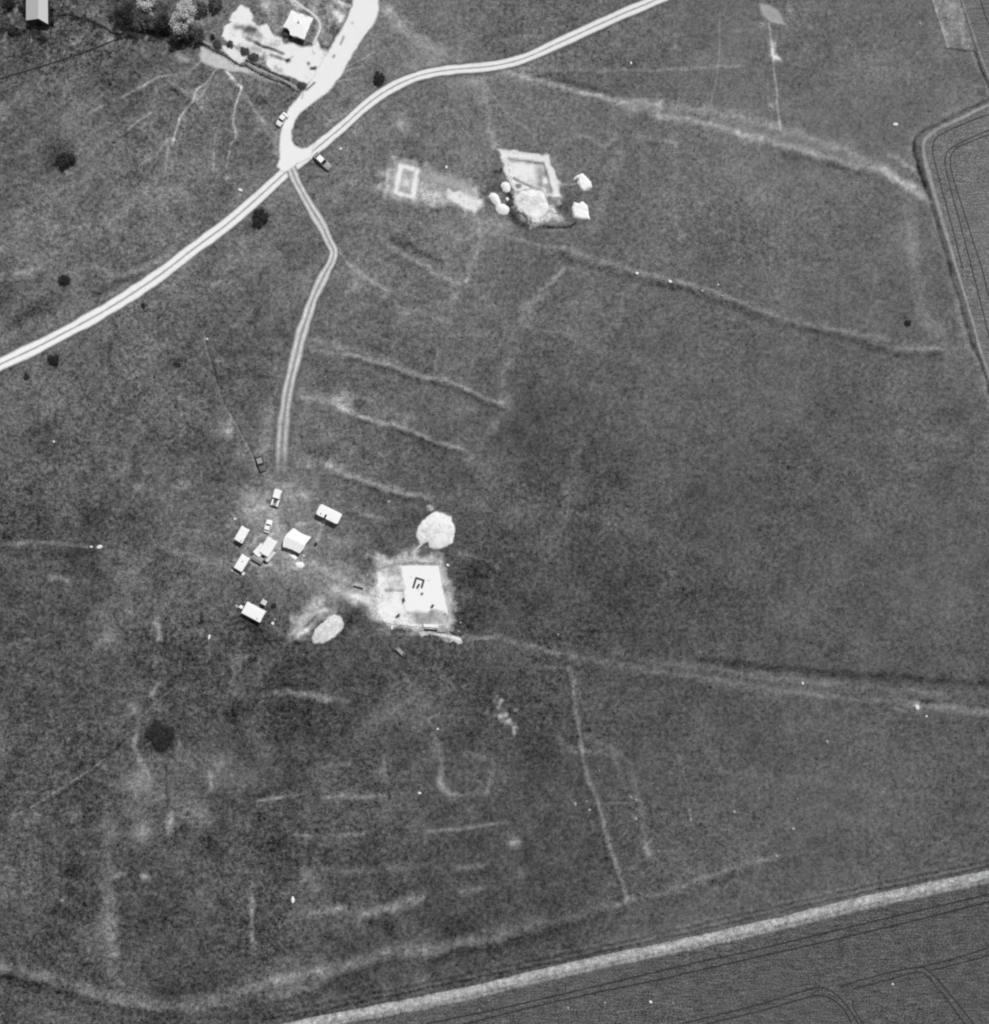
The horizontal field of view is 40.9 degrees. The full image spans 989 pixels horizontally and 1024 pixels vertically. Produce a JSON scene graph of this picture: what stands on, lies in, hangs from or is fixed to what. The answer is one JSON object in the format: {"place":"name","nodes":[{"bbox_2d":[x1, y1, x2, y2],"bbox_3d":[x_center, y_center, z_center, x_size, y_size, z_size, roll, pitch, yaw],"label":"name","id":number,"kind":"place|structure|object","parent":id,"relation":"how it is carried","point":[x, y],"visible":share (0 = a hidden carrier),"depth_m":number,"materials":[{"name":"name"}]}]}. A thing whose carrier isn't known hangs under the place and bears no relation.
{"place":"outdoors","nodes":[
{"label":"outdoors","id":0,"kind":"place"},
{"bbox_2d":[126,31,161,42],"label":"path","id":1,"kind":"structure","parent":0,"point":[143,36],"depth_m":289.94,"materials":[{"name":"grey soil"}]},
{"bbox_2d":[199,46,267,80],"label":"worn ground","id":2,"kind":"structure","parent":0,"point":[213,59],"depth_m":289.95,"materials":[{"name":"white soil"}]},
{"bbox_2d":[222,46,249,63],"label":"path","id":3,"kind":"structure","parent":0,"point":[235,54],"depth_m":289.92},
{"bbox_2d":[191,40,303,91],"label":"path","id":4,"kind":"structure","parent":0,"point":[251,65],"depth_m":289.98,"materials":[{"name":"grey soil"}]},
{"bbox_2d":[274,348,304,481],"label":"track","id":5,"kind":"structure","parent":0,"point":[281,469],"depth_m":289.90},
{"bbox_2d":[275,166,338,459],"bbox_3d":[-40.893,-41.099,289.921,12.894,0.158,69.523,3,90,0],"label":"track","id":6,"kind":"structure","parent":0,"point":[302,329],"depth_m":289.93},
{"bbox_2d":[293,0,321,44],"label":"path","id":7,"kind":"structure","parent":0,"point":[314,15],"depth_m":289.94,"materials":[{"name":"white gravel"}]},
{"bbox_2d":[289,595,336,637],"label":"worn ground","id":8,"kind":"structure","parent":0,"point":[315,610],"depth_m":289.98,"materials":[{"name":"grey soil"}]},
{"bbox_2d":[277,0,378,171],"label":"road","id":9,"kind":"structure","parent":0,"point":[360,21],"depth_m":289.92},
{"bbox_2d":[276,112,288,126],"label":"car","id":10,"kind":"object","parent":9,"relation":"on","point":[281,120],"visible":1,"depth_m":289.11,"materials":[{"name":"white paint"}]},
{"bbox_2d":[0,0,668,371],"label":"track","id":11,"kind":"structure","parent":0,"point":[188,252],"depth_m":289.96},
{"bbox_2d":[341,547,455,631],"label":"worn ground","id":12,"kind":"structure","parent":0,"point":[367,598],"depth_m":290.00,"materials":[{"name":"grey soil"}]},
{"bbox_2d":[375,561,450,628],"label":"excavation trench","id":13,"kind":"object","parent":12,"relation":"on","point":[421,585],"visible":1,"depth_m":290.30,"materials":[{"name":"white soil"}]},
{"bbox_2d":[423,624,437,627],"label":"plank stack","id":14,"kind":"object","parent":13,"relation":"on","point":[431,625],"visible":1,"depth_m":289.50,"materials":[{"name":"white paint"}]},
{"bbox_2d":[424,629,444,632],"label":"timber baulk","id":15,"kind":"object","parent":12,"relation":"on","point":[432,630],"visible":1,"depth_m":289.72,"materials":[{"name":"black paint"}]},
{"bbox_2d":[388,162,424,203],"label":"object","id":16,"kind":"structure","parent":0,"point":[405,181],"depth_m":290.02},
{"bbox_2d":[419,631,427,635],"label":"worn ground","id":17,"kind":"structure","parent":0,"point":[422,633],"depth_m":289.91,"materials":[{"name":"grey soil"}]},
{"bbox_2d":[376,156,483,217],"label":"worn ground","id":18,"kind":"structure","parent":0,"point":[435,197],"depth_m":290.02,"materials":[{"name":"grey soil"}]},
{"bbox_2d":[437,632,449,641],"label":"worn ground","id":19,"kind":"structure","parent":0,"point":[445,639],"depth_m":289.93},
{"bbox_2d":[428,632,461,641],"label":"spoil heap","id":20,"kind":"object","parent":19,"relation":"on","point":[457,639],"visible":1,"depth_m":289.81,"materials":[{"name":"white soil"}]},
{"bbox_2d":[425,168,469,190],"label":"worn ground","id":21,"kind":"structure","parent":0,"point":[443,182],"depth_m":290.04,"materials":[{"name":"grey soil"}]},
{"bbox_2d":[445,188,482,212],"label":"worn ground","id":22,"kind":"structure","parent":0,"point":[463,200],"depth_m":289.97,"materials":[{"name":"grey soil"}]},
{"bbox_2d":[0,0,988,1023],"bbox_3d":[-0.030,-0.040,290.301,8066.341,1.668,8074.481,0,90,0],"label":"ground","id":23,"kind":"structure","parent":0,"point":[714,555],"depth_m":290.00,"materials":[{"name":"grey plant"}]},
{"bbox_2d":[1,0,14,8],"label":"tree","id":24,"kind":"object","parent":23,"relation":"on","point":[8,3],"visible":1,"depth_m":288.17,"materials":[{"name":"black plant"}]},
{"bbox_2d":[7,28,17,34],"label":"bush","id":25,"kind":"object","parent":23,"relation":"on","point":[11,31],"visible":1,"depth_m":289.50,"materials":[{"name":"black plant"}]},
{"bbox_2d":[18,5,25,12],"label":"bush","id":26,"kind":"object","parent":23,"relation":"on","point":[22,8],"visible":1,"depth_m":289.27,"materials":[{"name":"black plant"}]},
{"bbox_2d":[26,0,49,25],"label":"shed","id":27,"kind":"structure","parent":23,"relation":"on","point":[37,12],"depth_m":287.71,"materials":[{"name":"grey paint"}]},
{"bbox_2d":[39,35,45,41],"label":"bush","id":28,"kind":"object","parent":23,"relation":"on","point":[42,38],"visible":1,"depth_m":289.52,"materials":[{"name":"black plant"}]},
{"bbox_2d":[47,354,58,363],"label":"bush","id":29,"kind":"object","parent":23,"relation":"on","point":[51,358],"visible":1,"depth_m":288.87,"materials":[{"name":"black plant"}]},
{"bbox_2d":[0,35,125,78],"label":"hedge","id":30,"kind":"object","parent":23,"relation":"on","point":[9,75],"visible":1,"depth_m":289.70,"materials":[{"name":"black plant"}]},
{"bbox_2d":[58,273,70,284],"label":"bush","id":31,"kind":"object","parent":23,"relation":"on","point":[63,279],"visible":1,"depth_m":289.11,"materials":[{"name":"black plant"}]},
{"bbox_2d":[55,150,76,167],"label":"bush","id":32,"kind":"object","parent":23,"relation":"on","point":[64,158],"visible":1,"depth_m":288.43,"materials":[{"name":"black plant"}]},
{"bbox_2d":[57,13,121,34],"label":"hedge","id":33,"kind":"object","parent":23,"relation":"on","point":[63,14],"visible":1,"depth_m":289.61,"materials":[{"name":"black plant"}]},
{"bbox_2d":[111,0,139,32],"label":"tree","id":34,"kind":"object","parent":23,"relation":"on","point":[125,12],"visible":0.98,"depth_m":285.94,"materials":[{"name":"black plant"}]},
{"bbox_2d":[130,6,151,32],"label":"tree","id":35,"kind":"object","parent":23,"relation":"on","point":[139,21],"visible":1,"depth_m":286.01,"materials":[{"name":"grey plant"}]},
{"bbox_2d":[135,0,157,11],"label":"tree","id":36,"kind":"object","parent":23,"relation":"on","point":[144,4],"visible":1,"depth_m":285.96,"materials":[{"name":"grey plant"}]},
{"bbox_2d":[144,7,153,17],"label":"tree","id":37,"kind":"object","parent":23,"relation":"on","point":[151,13],"visible":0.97,"depth_m":287.45,"materials":[{"name":"grey plant"}]},
{"bbox_2d":[148,14,165,32],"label":"tree","id":38,"kind":"object","parent":23,"relation":"on","point":[151,26],"visible":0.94,"depth_m":286.94,"materials":[{"name":"grey plant"}]},
{"bbox_2d":[144,719,174,754],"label":"bush","id":39,"kind":"object","parent":23,"relation":"on","point":[161,735],"visible":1,"depth_m":288.14,"materials":[{"name":"black plant"}]},
{"bbox_2d":[153,13,171,30],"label":"tree","id":40,"kind":"object","parent":23,"relation":"on","point":[164,18],"visible":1,"depth_m":286.14,"materials":[{"name":"black plant"}]},
{"bbox_2d":[168,27,184,44],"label":"tree","id":41,"kind":"object","parent":23,"relation":"on","point":[174,38],"visible":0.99,"depth_m":287.09,"materials":[{"name":"black plant"}]},
{"bbox_2d":[168,11,194,38],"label":"tree","id":42,"kind":"object","parent":23,"relation":"on","point":[177,17],"visible":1,"depth_m":286.07,"materials":[{"name":"grey plant"}]},
{"bbox_2d":[180,28,191,41],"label":"tree","id":43,"kind":"object","parent":23,"relation":"on","point":[186,34],"visible":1,"depth_m":287.16,"materials":[{"name":"grey plant"}]},
{"bbox_2d":[175,0,197,16],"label":"tree","id":44,"kind":"object","parent":23,"relation":"on","point":[185,7],"visible":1,"depth_m":285.53,"materials":[{"name":"grey plant"}]},
{"bbox_2d":[188,24,206,42],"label":"tree","id":45,"kind":"object","parent":23,"relation":"on","point":[197,30],"visible":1,"depth_m":287.24,"materials":[{"name":"grey plant"}]},
{"bbox_2d":[195,0,208,14],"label":"tree","id":46,"kind":"object","parent":23,"relation":"on","point":[200,6],"visible":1,"depth_m":287.78,"materials":[{"name":"grey plant"}]},
{"bbox_2d":[208,0,222,11],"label":"tree","id":47,"kind":"object","parent":23,"relation":"on","point":[214,6],"visible":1,"depth_m":288.37,"materials":[{"name":"grey plant"}]},
{"bbox_2d":[212,38,221,48],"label":"bush","id":48,"kind":"object","parent":23,"relation":"on","point":[217,43],"visible":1,"depth_m":289.38,"materials":[{"name":"black plant"}]},
{"bbox_2d":[234,554,250,571],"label":"caravan","id":49,"kind":"object","parent":23,"relation":"on","point":[241,564],"visible":1,"depth_m":287.64,"materials":[{"name":"white paint"}]},
{"bbox_2d":[234,526,250,544],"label":"caravan","id":50,"kind":"object","parent":23,"relation":"on","point":[241,536],"visible":1,"depth_m":287.69,"materials":[{"name":"white paint"}]},
{"bbox_2d":[200,42,299,92],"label":"hedge","id":51,"kind":"object","parent":23,"relation":"on","point":[250,68],"visible":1,"depth_m":289.68,"materials":[{"name":"black plant"}]},
{"bbox_2d":[241,601,266,622],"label":"cabin","id":52,"kind":"object","parent":23,"relation":"on","point":[254,612],"visible":1,"depth_m":287.74,"materials":[{"name":"white paint"}]},
{"bbox_2d":[251,554,263,563],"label":"tent","id":53,"kind":"object","parent":23,"relation":"on","point":[259,560],"visible":1,"depth_m":288.76,"materials":[{"name":"grey fabric"}]},
{"bbox_2d":[253,543,263,556],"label":"tent","id":54,"kind":"object","parent":23,"relation":"on","point":[256,552],"visible":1,"depth_m":288.46,"materials":[{"name":"white fabric"}]},
{"bbox_2d":[255,453,265,471],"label":"car","id":55,"kind":"object","parent":23,"relation":"on","point":[260,462],"visible":1,"depth_m":289.05,"materials":[{"name":"grey paint"}]},
{"bbox_2d":[252,207,269,225],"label":"bush","id":56,"kind":"object","parent":23,"relation":"on","point":[260,212],"visible":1,"depth_m":288.41,"materials":[{"name":"black plant"}]},
{"bbox_2d":[261,598,267,604],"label":"hut","id":57,"kind":"object","parent":23,"relation":"on","point":[264,601],"visible":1,"depth_m":288.16,"materials":[{"name":"paint"}]},
{"bbox_2d":[245,59,289,80],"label":"hedge","id":58,"kind":"object","parent":23,"relation":"on","point":[267,69],"visible":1,"depth_m":289.64,"materials":[{"name":"grey plant"}]},
{"bbox_2d":[263,519,272,532],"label":"car","id":59,"kind":"object","parent":23,"relation":"on","point":[268,525],"visible":1,"depth_m":289.10,"materials":[{"name":"white paint"}]},
{"bbox_2d":[259,536,277,556],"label":"tent","id":60,"kind":"object","parent":23,"relation":"on","point":[269,545],"visible":1,"depth_m":288.19,"materials":[{"name":"white fabric"}]},
{"bbox_2d":[264,551,275,561],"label":"tent","id":61,"kind":"object","parent":23,"relation":"on","point":[270,557],"visible":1,"depth_m":288.66,"materials":[{"name":"white fabric"}]},
{"bbox_2d":[222,5,327,83],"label":"yard","id":62,"kind":"structure","parent":23,"relation":"on","point":[276,54],"depth_m":289.98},
{"bbox_2d":[226,40,232,47],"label":"bush","id":63,"kind":"object","parent":62,"relation":"on","point":[230,43],"visible":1,"depth_m":289.28,"materials":[{"name":"grey plant"}]},
{"bbox_2d":[240,47,249,54],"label":"bush","id":64,"kind":"object","parent":62,"relation":"on","point":[244,51],"visible":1,"depth_m":289.26,"materials":[{"name":"grey plant"}]},
{"bbox_2d":[247,53,259,60],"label":"bush","id":65,"kind":"object","parent":62,"relation":"on","point":[253,56],"visible":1,"depth_m":289.37,"materials":[{"name":"grey plant"}]},
{"bbox_2d":[271,489,282,506],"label":"off road car","id":66,"kind":"object","parent":23,"relation":"on","point":[277,495],"visible":1,"depth_m":288.62,"materials":[{"name":"white paint"}]},
{"bbox_2d":[283,525,311,553],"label":"marquee","id":67,"kind":"object","parent":23,"relation":"on","point":[294,539],"visible":1,"depth_m":287.85,"materials":[{"name":"white fabric"}]},
{"bbox_2d":[295,562,304,567],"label":"chalk pile","id":68,"kind":"object","parent":23,"relation":"on","point":[299,564],"visible":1,"depth_m":289.68,"materials":[{"name":"white stone"}]},
{"bbox_2d":[297,81,306,89],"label":"bush","id":69,"kind":"object","parent":23,"relation":"on","point":[300,85],"visible":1,"depth_m":289.46,"materials":[{"name":"grey plant"}]},
{"bbox_2d":[258,0,350,47],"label":"yard","id":70,"kind":"structure","parent":23,"relation":"on","point":[331,15],"depth_m":289.96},
{"bbox_2d":[283,30,289,37],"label":"bush","id":71,"kind":"object","parent":70,"relation":"on","point":[286,33],"visible":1,"depth_m":289.36,"materials":[{"name":"black plant"}]},
{"bbox_2d":[283,10,312,40],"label":"house","id":72,"kind":"structure","parent":70,"relation":"on","point":[297,25],"depth_m":288.20,"materials":[{"name":"white paint"}]},
{"bbox_2d":[313,152,331,170],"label":"car","id":73,"kind":"object","parent":23,"relation":"on","point":[319,158],"visible":1,"depth_m":289.17,"materials":[{"name":"grey paint"}]},
{"bbox_2d":[312,614,343,642],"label":"spoil heap","id":74,"kind":"object","parent":23,"relation":"on","point":[329,628],"visible":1,"depth_m":289.64,"materials":[{"name":"white soil"}]},
{"bbox_2d":[316,504,342,523],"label":"caravan","id":75,"kind":"object","parent":23,"relation":"on","point":[329,514],"visible":1,"depth_m":287.54,"materials":[{"name":"white paint"}]},
{"bbox_2d":[373,69,385,84],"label":"bush","id":76,"kind":"object","parent":23,"relation":"on","point":[380,78],"visible":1,"depth_m":288.86,"materials":[{"name":"black plant"}]},
{"bbox_2d":[396,646,404,655],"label":"cart","id":77,"kind":"object","parent":23,"relation":"on","point":[400,650],"visible":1,"depth_m":289.42,"materials":[{"name":"grey paint"}]},
{"bbox_2d":[427,505,432,510],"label":"spoil heap","id":78,"kind":"object","parent":23,"relation":"on","point":[430,507],"visible":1,"depth_m":289.83,"materials":[{"name":"grey soil"}]},
{"bbox_2d":[417,512,454,548],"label":"spoil heap","id":79,"kind":"object","parent":23,"relation":"on","point":[435,530],"visible":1,"depth_m":289.53,"materials":[{"name":"white soil"}]},
{"bbox_2d":[489,193,508,214],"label":"chalk pile","id":80,"kind":"object","parent":23,"relation":"on","point":[502,209],"visible":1,"depth_m":289.55,"materials":[{"name":"white stone"}]},
{"bbox_2d":[501,182,510,191],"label":"chalk pile","id":81,"kind":"object","parent":23,"relation":"on","point":[505,186],"visible":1,"depth_m":289.63,"materials":[{"name":"white stone"}]},
{"bbox_2d":[498,149,561,196],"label":"excavation trench","id":82,"kind":"object","parent":23,"relation":"on","point":[538,170],"visible":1,"depth_m":290.20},
{"bbox_2d":[572,201,589,219],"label":"tarpaulin","id":83,"kind":"object","parent":23,"relation":"on","point":[580,211],"visible":1,"depth_m":289.49,"materials":[{"name":"white fabric"}]},
{"bbox_2d":[573,173,591,191],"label":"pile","id":84,"kind":"object","parent":23,"relation":"on","point":[584,183],"visible":1,"depth_m":289.50,"materials":[{"name":"white fabric"}]},
{"bbox_2d":[284,870,988,1023],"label":"field margin","id":85,"kind":"object","parent":23,"relation":"on","point":[723,936],"visible":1,"depth_m":289.93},
{"bbox_2d":[932,0,973,49],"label":"rough grass","id":86,"kind":"structure","parent":23,"relation":"on","point":[952,23],"depth_m":289.98,"materials":[{"name":"grey plant"}]},
{"bbox_2d":[921,103,988,379],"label":"field margin","id":87,"kind":"object","parent":23,"relation":"on","point":[927,168],"visible":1,"depth_m":289.99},
{"bbox_2d":[961,0,988,78],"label":"field margin","id":88,"kind":"object","parent":23,"relation":"on","point":[974,36],"visible":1,"depth_m":289.95,"materials":[{"name":"grey plant"}]},
{"bbox_2d":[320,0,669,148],"bbox_3d":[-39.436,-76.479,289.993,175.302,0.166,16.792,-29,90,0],"label":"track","id":89,"kind":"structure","parent":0,"point":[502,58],"depth_m":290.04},
{"bbox_2d":[497,699,502,708],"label":"worn ground","id":90,"kind":"structure","parent":0,"point":[499,703],"depth_m":289.94,"materials":[{"name":"grey soil"}]},
{"bbox_2d":[497,712,507,718],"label":"worn ground","id":91,"kind":"structure","parent":0,"point":[502,715],"depth_m":289.94,"materials":[{"name":"grey soil"}]},
{"bbox_2d":[504,717,511,723],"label":"worn ground","id":92,"kind":"structure","parent":0,"point":[508,721],"depth_m":289.96,"materials":[{"name":"grey soil"}]},
{"bbox_2d":[513,187,562,225],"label":"worn ground","id":93,"kind":"structure","parent":0,"point":[545,218],"depth_m":290.01,"materials":[{"name":"grey soil"}]},
{"bbox_2d":[514,189,548,223],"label":"spoil heap","id":94,"kind":"object","parent":93,"relation":"on","point":[532,206],"visible":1,"depth_m":289.22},
{"bbox_2d":[350,884,988,1023],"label":"crop field","id":95,"kind":"structure","parent":0,"point":[928,957],"depth_m":289.97,"materials":[{"name":"grey plant"}]},
{"bbox_2d":[759,3,784,24],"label":"worn ground","id":96,"kind":"structure","parent":0,"point":[770,13],"depth_m":289.97,"materials":[{"name":"grey soil"}]},
{"bbox_2d":[924,101,988,383],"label":"crop field","id":97,"kind":"structure","parent":0,"point":[958,156],"depth_m":290.02,"materials":[{"name":"grey plant"}]},
{"bbox_2d":[964,0,988,80],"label":"crop field","id":98,"kind":"structure","parent":0,"point":[978,11],"depth_m":289.99,"materials":[{"name":"grey plant"}]}
]}

